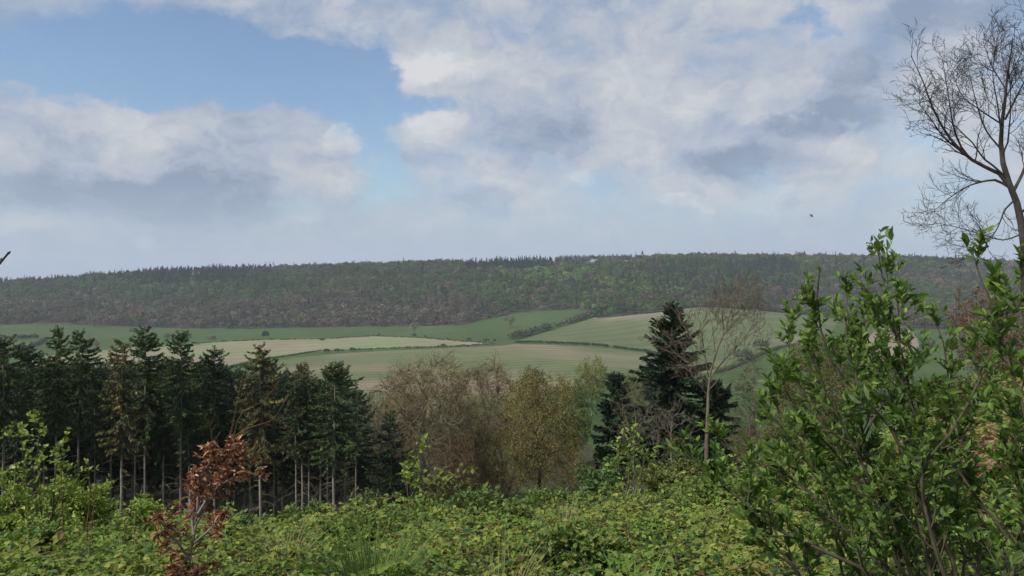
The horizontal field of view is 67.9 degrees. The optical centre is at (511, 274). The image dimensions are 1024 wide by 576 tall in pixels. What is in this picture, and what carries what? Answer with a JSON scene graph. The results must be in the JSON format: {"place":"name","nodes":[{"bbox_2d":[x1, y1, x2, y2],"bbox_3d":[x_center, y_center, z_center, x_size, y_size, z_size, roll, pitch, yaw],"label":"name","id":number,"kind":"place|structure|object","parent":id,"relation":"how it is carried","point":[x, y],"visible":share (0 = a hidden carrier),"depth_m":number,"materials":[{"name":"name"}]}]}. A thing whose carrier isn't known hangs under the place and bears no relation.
{"place":"outdoors","nodes":[
{"label":"outdoors","id":0,"kind":"place"},
{"bbox_2d":[32,336,487,369],"bbox_3d":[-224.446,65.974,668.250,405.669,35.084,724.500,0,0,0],"label":"pale field","id":1,"kind":"structure","parent":0,"point":[236,350],"depth_m":855.37,"materials":[{"name":"green plant"}]},
{"bbox_2d":[190,344,715,410],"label":"crop field","id":2,"kind":"structure","parent":0,"point":[547,359],"depth_m":631.23,"materials":[{"name":"green plant"}]},
{"bbox_2d":[0,374,1021,575],"bbox_3d":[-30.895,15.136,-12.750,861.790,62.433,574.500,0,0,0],"label":"ground","id":3,"kind":"structure","parent":0,"point":[588,451],"depth_m":100.66,"materials":[{"name":"green plant"}]},
{"bbox_2d":[0,388,30,483],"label":"spruce","id":4,"kind":"object","parent":3,"relation":"on","point":[16,453],"visible":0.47,"depth_m":60.87,"materials":[{"name":"green plant"}]},
{"bbox_2d":[0,334,42,497],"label":"spruce","id":5,"kind":"object","parent":3,"relation":"on","point":[14,383],"visible":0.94,"depth_m":57.93,"materials":[{"name":"green plant"}]},
{"bbox_2d":[0,342,54,493],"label":"spruce","id":6,"kind":"object","parent":3,"relation":"on","point":[31,357],"visible":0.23,"depth_m":65.81,"materials":[{"name":"green plant"}]},
{"bbox_2d":[0,480,78,536],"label":"hazel bush","id":7,"kind":"object","parent":3,"relation":"on","point":[9,511],"visible":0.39,"depth_m":10.41,"materials":[{"name":"green plant"}]},
{"bbox_2d":[5,351,75,493],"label":"spruce","id":8,"kind":"object","parent":3,"relation":"on","point":[41,381],"visible":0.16,"depth_m":69.80,"materials":[{"name":"green plant"}]},
{"bbox_2d":[0,517,85,574],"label":"bramble bush","id":9,"kind":"object","parent":3,"relation":"on","point":[48,531],"visible":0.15,"depth_m":8.07,"materials":[{"name":"green plant"}]},
{"bbox_2d":[30,389,59,496],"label":"spruce","id":10,"kind":"object","parent":3,"relation":"on","point":[49,442],"visible":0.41,"depth_m":62.53,"materials":[{"name":"green plant"}]},
{"bbox_2d":[0,409,98,535],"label":"birch sapling","id":11,"kind":"object","parent":3,"relation":"on","point":[21,426],"visible":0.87,"depth_m":8.95,"materials":[{"name":"green plant"}]},
{"bbox_2d":[26,324,87,497],"bbox_3d":[-36.553,12.963,61.186,4.469,17.983,4.222,0,0,0],"label":"spruce","id":12,"kind":"object","parent":3,"relation":"on","point":[56,414],"visible":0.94,"depth_m":60.74,"materials":[{"name":"green plant"}]},
{"bbox_2d":[27,362,93,484],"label":"spruce","id":13,"kind":"object","parent":3,"relation":"on","point":[70,449],"visible":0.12,"depth_m":71.72,"materials":[{"name":"green plant"}]},
{"bbox_2d":[35,473,121,533],"bbox_3d":[-6.571,3.624,11.510,1.073,1.250,0.991,0,0,0],"label":"hazel bush","id":14,"kind":"object","parent":3,"relation":"on","point":[80,506],"visible":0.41,"depth_m":11.37,"materials":[{"name":"green plant"}]},
{"bbox_2d":[52,328,106,486],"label":"spruce","id":15,"kind":"object","parent":3,"relation":"on","point":[78,387],"visible":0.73,"depth_m":64.91,"materials":[{"name":"green plant"}]},
{"bbox_2d":[79,389,112,495],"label":"spruce","id":16,"kind":"object","parent":3,"relation":"on","point":[96,451],"visible":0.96,"depth_m":63.57,"materials":[{"name":"green plant"}]},
{"bbox_2d":[66,361,131,522],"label":"spruce","id":17,"kind":"object","parent":3,"relation":"on","point":[101,474],"visible":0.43,"depth_m":69.66,"materials":[{"name":"green plant"}]},
{"bbox_2d":[95,372,130,502],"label":"spruce","id":18,"kind":"object","parent":3,"relation":"on","point":[109,425],"visible":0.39,"depth_m":65.31,"materials":[{"name":"green plant"}]},
{"bbox_2d":[81,508,162,559],"bbox_3d":[-4.551,3.168,8.982,1.039,0.597,1.142,0,0,0],"label":"bramble bush","id":19,"kind":"object","parent":3,"relation":"on","point":[140,522],"visible":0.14,"depth_m":9.16,"materials":[{"name":"green plant"}]},
{"bbox_2d":[95,339,149,516],"bbox_3d":[-29.173,12.701,56.997,3.532,15.885,3.904,0,0,0],"label":"spruce","id":20,"kind":"object","parent":3,"relation":"on","point":[119,432],"visible":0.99,"depth_m":56.77,"materials":[{"name":"green plant"}]},
{"bbox_2d":[101,362,160,513],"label":"spruce","id":21,"kind":"object","parent":3,"relation":"on","point":[138,470],"visible":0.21,"depth_m":71.42,"materials":[{"name":"green plant"}]},
{"bbox_2d":[115,377,157,516],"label":"spruce","id":22,"kind":"object","parent":3,"relation":"on","point":[141,450],"visible":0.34,"depth_m":62.09,"materials":[{"name":"green plant"}]},
{"bbox_2d":[116,325,170,500],"bbox_3d":[-29.960,13.183,62.041,4.219,18.161,4.421,0,0,0],"label":"spruce","id":23,"kind":"object","parent":3,"relation":"on","point":[145,380],"visible":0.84,"depth_m":61.81,"materials":[{"name":"green plant"}]},
{"bbox_2d":[124,490,167,525],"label":"hazel bush","id":24,"kind":"object","parent":3,"relation":"on","point":[146,505],"visible":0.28,"depth_m":12.96,"materials":[{"name":"green plant"}]},
{"bbox_2d":[113,373,187,507],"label":"spruce","id":25,"kind":"object","parent":3,"relation":"on","point":[155,484],"visible":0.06,"depth_m":73.97,"materials":[{"name":"green plant"}]},
{"bbox_2d":[125,356,193,515],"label":"spruce","id":26,"kind":"object","parent":3,"relation":"on","point":[158,474],"visible":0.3,"depth_m":67.46,"materials":[{"name":"green plant"}]},
{"bbox_2d":[149,385,182,510],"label":"spruce","id":27,"kind":"object","parent":3,"relation":"on","point":[161,453],"visible":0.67,"depth_m":62.91,"materials":[{"name":"green plant"}]},
{"bbox_2d":[155,330,210,516],"bbox_3d":[-25.882,12.961,60.110,4.105,17.354,4.057,0,0,0],"label":"spruce","id":28,"kind":"object","parent":3,"relation":"on","point":[179,371],"visible":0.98,"depth_m":59.65,"materials":[{"name":"green plant"}]},
{"bbox_2d":[170,394,205,509],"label":"spruce","id":29,"kind":"object","parent":3,"relation":"on","point":[186,458],"visible":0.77,"depth_m":60.45,"materials":[{"name":"green plant"}]},
{"bbox_2d":[165,357,225,514],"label":"spruce","id":30,"kind":"object","parent":3,"relation":"on","point":[193,378],"visible":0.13,"depth_m":71.79,"materials":[{"name":"green plant"}]},
{"bbox_2d":[178,377,213,498],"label":"spruce","id":31,"kind":"object","parent":3,"relation":"on","point":[208,406],"visible":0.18,"depth_m":64.59,"materials":[{"name":"green plant"}]},
{"bbox_2d":[187,345,240,512],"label":"spruce","id":32,"kind":"object","parent":3,"relation":"on","point":[214,372],"visible":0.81,"depth_m":62.73,"materials":[{"name":"green plant"}]},
{"bbox_2d":[146,377,287,575],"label":"beech sapling","id":33,"kind":"object","parent":3,"relation":"on","point":[199,491],"visible":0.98,"depth_m":5.17,"materials":[{"name":"brown plant"}]},
{"bbox_2d":[210,374,241,510],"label":"spruce","id":34,"kind":"object","parent":3,"relation":"on","point":[226,388],"visible":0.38,"depth_m":64.56,"materials":[{"name":"green plant"}]},
{"bbox_2d":[197,366,270,513],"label":"spruce","id":35,"kind":"object","parent":3,"relation":"on","point":[238,374],"visible":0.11,"depth_m":69.85,"materials":[{"name":"green plant"}]},
{"bbox_2d":[199,506,275,549],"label":"green bush","id":36,"kind":"object","parent":3,"relation":"on","point":[244,519],"visible":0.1,"depth_m":11.01,"materials":[{"name":"green plant"}]},
{"bbox_2d":[212,383,278,514],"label":"spruce","id":37,"kind":"object","parent":3,"relation":"on","point":[244,484],"visible":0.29,"depth_m":65.71,"materials":[{"name":"green plant"}]},
{"bbox_2d":[227,341,294,519],"bbox_3d":[-19.041,12.799,56.883,4.516,15.690,4.184,0,0,34],"label":"spruce","id":38,"kind":"object","parent":3,"relation":"on","point":[260,447],"visible":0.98,"depth_m":56.75,"materials":[{"name":"green plant"}]},
{"bbox_2d":[237,358,305,517],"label":"spruce","id":39,"kind":"object","parent":3,"relation":"on","point":[256,479],"visible":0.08,"depth_m":77.37,"materials":[{"name":"green plant"}]},
{"bbox_2d":[257,387,287,514],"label":"spruce","id":40,"kind":"object","parent":3,"relation":"on","point":[274,432],"visible":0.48,"depth_m":64.93,"materials":[{"name":"green plant"}]},
{"bbox_2d":[252,373,310,513],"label":"spruce","id":41,"kind":"object","parent":3,"relation":"on","point":[283,471],"visible":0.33,"depth_m":71.70,"materials":[{"name":"green plant"}]},
{"bbox_2d":[251,505,322,535],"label":"bramble bush","id":42,"kind":"object","parent":3,"relation":"on","point":[285,515],"visible":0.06,"depth_m":13.15,"materials":[{"name":"green plant"}]},
{"bbox_2d":[237,513,338,570],"bbox_3d":[-2.200,2.703,7.561,1.153,0.614,0.926,0,0,13],"label":"grass tuft","id":43,"kind":"object","parent":3,"relation":"on","point":[278,543],"visible":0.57,"depth_m":7.69,"materials":[{"name":"green plant"}]},
{"bbox_2d":[276,382,313,508],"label":"spruce","id":44,"kind":"object","parent":3,"relation":"on","point":[296,415],"visible":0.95,"depth_m":60.82,"materials":[{"name":"green plant"}]},
{"bbox_2d":[276,360,321,511],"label":"spruce","id":45,"kind":"object","parent":3,"relation":"on","point":[301,372],"visible":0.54,"depth_m":61.86,"materials":[{"name":"green plant"}]},
{"bbox_2d":[294,381,322,506],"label":"spruce","id":46,"kind":"object","parent":3,"relation":"on","point":[308,396],"visible":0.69,"depth_m":61.14,"materials":[{"name":"green plant"}]},
{"bbox_2d":[282,498,335,525],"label":"green bush","id":47,"kind":"object","parent":3,"relation":"on","point":[294,510],"visible":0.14,"depth_m":17.08,"materials":[{"name":"green plant"}]},
{"bbox_2d":[282,376,343,502],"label":"spruce","id":48,"kind":"object","parent":3,"relation":"on","point":[315,473],"visible":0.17,"depth_m":67.62,"materials":[{"name":"green plant"}]},
{"bbox_2d":[313,382,342,509],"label":"spruce","id":49,"kind":"object","parent":3,"relation":"on","point":[325,411],"visible":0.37,"depth_m":60.72,"materials":[{"name":"green plant"}]},
{"bbox_2d":[303,360,364,510],"bbox_3d":[-12.819,13.036,55.150,4.464,13.625,4.432,0,0,0],"label":"spruce","id":50,"kind":"object","parent":3,"relation":"on","point":[335,415],"visible":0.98,"depth_m":54.92,"materials":[{"name":"green plant"}]},
{"bbox_2d":[298,375,381,523],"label":"spruce","id":51,"kind":"object","parent":3,"relation":"on","point":[336,495],"visible":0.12,"depth_m":74.76,"materials":[{"name":"green plant"}]},
{"bbox_2d":[325,396,360,513],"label":"spruce","id":52,"kind":"object","parent":3,"relation":"on","point":[343,456],"visible":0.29,"depth_m":62.72,"materials":[{"name":"green plant"}]},
{"bbox_2d":[306,509,396,554],"bbox_3d":[-2.089,3.451,9.962,0.799,0.712,1.217,0,0,31],"label":"bramble bush","id":53,"kind":"object","parent":3,"relation":"on","point":[350,526],"visible":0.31,"depth_m":9.95,"materials":[{"name":"green plant"}]},
{"bbox_2d":[321,387,384,510],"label":"spruce","id":54,"kind":"object","parent":3,"relation":"on","point":[360,470],"visible":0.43,"depth_m":65.51,"materials":[{"name":"green plant"}]},
{"bbox_2d":[339,388,372,503],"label":"spruce","id":55,"kind":"object","parent":3,"relation":"on","point":[357,393],"visible":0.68,"depth_m":59.15,"materials":[{"name":"green plant"}]},
{"bbox_2d":[343,486,391,518],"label":"hazel bush","id":56,"kind":"object","parent":3,"relation":"on","point":[380,503],"visible":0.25,"depth_m":19.08,"materials":[{"name":"green plant"}]},
{"bbox_2d":[295,506,457,575],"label":"grass tuft","id":57,"kind":"object","parent":3,"relation":"on","point":[352,567],"visible":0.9,"depth_m":5.76,"materials":[{"name":"green plant"}]},
{"bbox_2d":[364,409,417,512],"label":"fir tree","id":58,"kind":"object","parent":3,"relation":"on","point":[391,466],"visible":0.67,"depth_m":59.77,"materials":[{"name":"green plant"}]},
{"bbox_2d":[359,364,437,497],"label":"bare tree","id":59,"kind":"object","parent":3,"relation":"on","point":[379,419],"visible":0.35,"depth_m":73.53,"materials":[{"name":"brown plant"}]},
{"bbox_2d":[366,440,454,505],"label":"thicket","id":60,"kind":"object","parent":3,"relation":"on","point":[420,474],"visible":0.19,"depth_m":89.29,"materials":[{"name":"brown plant"}]},
{"bbox_2d":[383,495,455,538],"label":"bramble bush","id":61,"kind":"object","parent":3,"relation":"on","point":[421,504],"visible":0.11,"depth_m":15.04,"materials":[{"name":"green plant"}]},
{"bbox_2d":[392,433,455,503],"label":"hazel sapling","id":62,"kind":"object","parent":3,"relation":"on","point":[407,475],"visible":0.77,"depth_m":17.01,"materials":[{"name":"green plant"}]},
{"bbox_2d":[375,342,483,502],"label":"bare tree","id":63,"kind":"object","parent":3,"relation":"on","point":[428,394],"visible":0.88,"depth_m":69.16,"materials":[{"name":"brown plant"}]},
{"bbox_2d":[419,463,477,518],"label":"hazel sapling","id":64,"kind":"object","parent":3,"relation":"on","point":[444,490],"visible":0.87,"depth_m":15.99,"materials":[{"name":"green plant"}]},
{"bbox_2d":[430,433,482,502],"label":"bare tree","id":65,"kind":"object","parent":3,"relation":"on","point":[459,459],"visible":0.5,"depth_m":65.92,"materials":[{"name":"brown plant"}]},
{"bbox_2d":[445,414,506,494],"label":"budding tree","id":66,"kind":"object","parent":3,"relation":"on","point":[478,442],"visible":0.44,"depth_m":71.48,"materials":[{"name":"brown plant"}]},
{"bbox_2d":[442,481,509,524],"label":"elder bush","id":67,"kind":"object","parent":3,"relation":"on","point":[474,502],"visible":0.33,"depth_m":13.97,"materials":[{"name":"green plant"}]},
{"bbox_2d":[443,349,529,485],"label":"bare tree","id":68,"kind":"object","parent":3,"relation":"on","point":[479,374],"visible":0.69,"depth_m":79.39,"materials":[{"name":"brown plant"}]},
{"bbox_2d":[456,498,549,547],"bbox_3d":[-0.089,3.676,10.954,1.418,0.670,1.849,0,0,0],"label":"bramble bush","id":69,"kind":"object","parent":3,"relation":"on","point":[522,510],"visible":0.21,"depth_m":11.10,"materials":[{"name":"green plant"}]},
{"bbox_2d":[476,421,532,501],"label":"budding tree","id":70,"kind":"object","parent":3,"relation":"on","point":[501,478],"visible":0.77,"depth_m":69.52,"materials":[{"name":"brown plant"}]},
{"bbox_2d":[456,528,559,575],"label":"grass tuft","id":71,"kind":"object","parent":3,"relation":"on","point":[520,570],"visible":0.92,"depth_m":6.39,"materials":[{"name":"green plant"}]},
{"bbox_2d":[0,351,1023,575],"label":"bramble leaves","id":72,"kind":"object","parent":3,"relation":"on","point":[710,530],"visible":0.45,"depth_m":7.48,"materials":[{"name":"green plant"}]},
{"bbox_2d":[506,491,545,518],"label":"elder bush","id":73,"kind":"object","parent":3,"relation":"on","point":[527,500],"visible":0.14,"depth_m":13.98,"materials":[{"name":"green plant"}]},
{"bbox_2d":[515,364,551,420],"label":"green tree","id":74,"kind":"object","parent":3,"relation":"on","point":[541,374],"visible":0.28,"depth_m":199.26,"materials":[{"name":"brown plant"}]},
{"bbox_2d":[503,484,572,517],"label":"bramble bush","id":75,"kind":"object","parent":3,"relation":"on","point":[544,492],"visible":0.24,"depth_m":15.15,"materials":[{"name":"green plant"}]},
{"bbox_2d":[493,364,586,489],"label":"budding tree","id":76,"kind":"object","parent":3,"relation":"on","point":[540,459],"visible":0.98,"depth_m":69.24,"materials":[{"name":"green plant"}]},
{"bbox_2d":[520,448,595,492],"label":"thicket","id":77,"kind":"object","parent":3,"relation":"on","point":[572,483],"visible":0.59,"depth_m":97.20,"materials":[{"name":"brown plant"}]},
{"bbox_2d":[510,513,633,575],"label":"bramble bush","id":78,"kind":"object","parent":3,"relation":"on","point":[579,542],"visible":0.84,"depth_m":6.87,"materials":[{"name":"green plant"}]},
{"bbox_2d":[548,377,598,465],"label":"green tree","id":79,"kind":"object","parent":3,"relation":"on","point":[580,423],"visible":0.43,"depth_m":129.37,"materials":[{"name":"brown plant"}]},
{"bbox_2d":[574,453,626,495],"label":"green bush","id":80,"kind":"object","parent":3,"relation":"on","point":[601,476],"visible":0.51,"depth_m":21.90,"materials":[{"name":"green plant"}]},
{"bbox_2d":[568,481,640,525],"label":"bramble bush","id":81,"kind":"object","parent":3,"relation":"on","point":[606,491],"visible":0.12,"depth_m":14.07,"materials":[{"name":"green plant"}]},
{"bbox_2d":[589,371,639,492],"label":"fir tree","id":82,"kind":"object","parent":3,"relation":"on","point":[614,385],"visible":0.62,"depth_m":73.63,"materials":[{"name":"green plant"}]},
{"bbox_2d":[597,419,668,493],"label":"hazel sapling","id":83,"kind":"object","parent":3,"relation":"on","point":[618,458],"visible":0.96,"depth_m":19.99,"materials":[{"name":"green plant"}]},
{"bbox_2d":[609,375,659,491],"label":"bare tree","id":84,"kind":"object","parent":3,"relation":"on","point":[633,401],"visible":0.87,"depth_m":58.05,"materials":[{"name":"grey plant"}]},
{"bbox_2d":[614,483,702,528],"bbox_3d":[2.353,3.768,12.035,1.318,0.740,1.444,0,0,-13],"label":"bramble bush","id":85,"kind":"object","parent":3,"relation":"on","point":[665,493],"visible":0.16,"depth_m":12.16,"materials":[{"name":"green plant"}]},
{"bbox_2d":[625,455,710,495],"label":"hazel bush","id":86,"kind":"object","parent":3,"relation":"on","point":[676,467],"visible":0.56,"depth_m":21.75,"materials":[{"name":"green plant"}]},
{"bbox_2d":[610,300,726,488],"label":"fir tree","id":87,"kind":"object","parent":3,"relation":"on","point":[659,380],"visible":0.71,"depth_m":69.14,"materials":[{"name":"green plant"}]},
{"bbox_2d":[646,394,698,462],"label":"bare tree","id":88,"kind":"object","parent":3,"relation":"on","point":[670,434],"visible":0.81,"depth_m":56.01,"materials":[{"name":"grey plant"}]},
{"bbox_2d":[637,268,778,475],"bbox_3d":[16.212,7.559,58.349,8.549,16.193,10.430,0,0,-41],"label":"bare ash tree","id":89,"kind":"object","parent":3,"relation":"on","point":[706,453],"visible":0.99,"depth_m":57.91,"materials":[{"name":"brown plant"}]},
{"bbox_2d":[685,375,740,472],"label":"fir tree","id":90,"kind":"object","parent":3,"relation":"on","point":[720,396],"visible":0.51,"depth_m":67.25,"materials":[{"name":"green plant"}]},
{"bbox_2d":[668,470,762,512],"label":"bramble bush","id":91,"kind":"object","parent":3,"relation":"on","point":[704,492],"visible":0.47,"depth_m":13.80,"materials":[{"name":"green plant"}]},
{"bbox_2d":[722,367,766,467],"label":"thicket","id":92,"kind":"object","parent":3,"relation":"on","point":[752,411],"visible":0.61,"depth_m":104.75,"materials":[{"name":"plant"}]},
{"bbox_2d":[755,406,837,466],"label":"maple tree","id":93,"kind":"object","parent":3,"relation":"on","point":[777,435],"visible":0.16,"depth_m":41.95,"materials":[{"name":"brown plant"}]},
{"bbox_2d":[764,328,877,438],"bbox_3d":[19.499,7.671,47.988,6.659,9.256,6.857,0,0,-42],"label":"maple tree","id":94,"kind":"object","parent":3,"relation":"on","point":[828,375],"visible":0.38,"depth_m":47.44,"materials":[{"name":"plant"}]},
{"bbox_2d":[652,221,1023,575],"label":"leafy shrub","id":95,"kind":"object","parent":3,"relation":"on","point":[904,494],"visible":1,"depth_m":3.54,"materials":[{"name":"green plant"}]},
{"bbox_2d":[789,434,901,476],"bbox_3d":[7.274,3.918,15.944,2.215,1.095,2.032,0,0,-23],"label":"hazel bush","id":96,"kind":"object","parent":3,"relation":"on","point":[801,443],"visible":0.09,"depth_m":16.06,"materials":[{"name":"green plant"}]},
{"bbox_2d":[898,371,998,430],"bbox_3d":[9.233,2.708,16.052,1.794,1.449,1.860,0,0,0],"label":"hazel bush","id":97,"kind":"object","parent":3,"relation":"on","point":[963,393],"visible":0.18,"depth_m":15.80,"materials":[{"name":"green plant"}]},
{"bbox_2d":[882,0,1023,323],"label":"bare ash tree","id":98,"kind":"object","parent":3,"relation":"on","point":[1005,177],"visible":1,"depth_m":23.90,"materials":[{"name":"brown plant"}]},
{"bbox_2d":[900,362,1023,513],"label":"dead bracken","id":99,"kind":"object","parent":3,"relation":"on","point":[991,462],"visible":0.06,"depth_m":9.69,"materials":[{"name":"brown plant"}]},
{"bbox_2d":[943,286,1023,391],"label":"russet bush","id":100,"kind":"object","parent":3,"relation":"on","point":[1006,337],"visible":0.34,"depth_m":20.04,"materials":[{"name":"brown plant"}]},
{"bbox_2d":[0,251,1023,331],"bbox_3d":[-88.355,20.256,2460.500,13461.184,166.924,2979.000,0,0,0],"label":"hillside","id":101,"kind":"structure","parent":0,"point":[50,292],"depth_m":1528.79,"materials":[{"name":"green plant"}]},
{"bbox_2d":[0,309,1023,481],"bbox_3d":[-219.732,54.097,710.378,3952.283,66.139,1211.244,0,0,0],"label":"meadow","id":102,"kind":"structure","parent":0,"point":[499,329],"depth_m":954.43,"materials":[{"name":"green plant"}]},
{"bbox_2d":[507,310,597,337],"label":"hedge","id":103,"kind":"object","parent":102,"relation":"on","point":[542,326],"visible":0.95,"depth_m":994.15,"materials":[{"name":"green plant"}]},
{"bbox_2d":[573,354,607,416],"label":"maple tree","id":104,"kind":"object","parent":102,"relation":"on","point":[593,386],"visible":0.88,"depth_m":214.02,"materials":[{"name":"green plant"}]},
{"bbox_2d":[617,368,653,432],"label":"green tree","id":105,"kind":"object","parent":102,"relation":"on","point":[632,388],"visible":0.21,"depth_m":149.52,"materials":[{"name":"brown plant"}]},
{"bbox_2d":[0,0,1023,280],"label":"sky","id":106,"kind":"structure","parent":0,"point":[135,134],"materials":[{"name":"blue"}]},
{"bbox_2d":[520,307,838,366],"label":"hill field","id":107,"kind":"structure","parent":0,"point":[626,331],"depth_m":900.13,"materials":[{"name":"green plant"}]},
{"bbox_2d":[866,328,918,359],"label":"ploughed field","id":108,"kind":"structure","parent":0,"point":[914,342],"depth_m":856.35,"materials":[{"name":"beige soil"}]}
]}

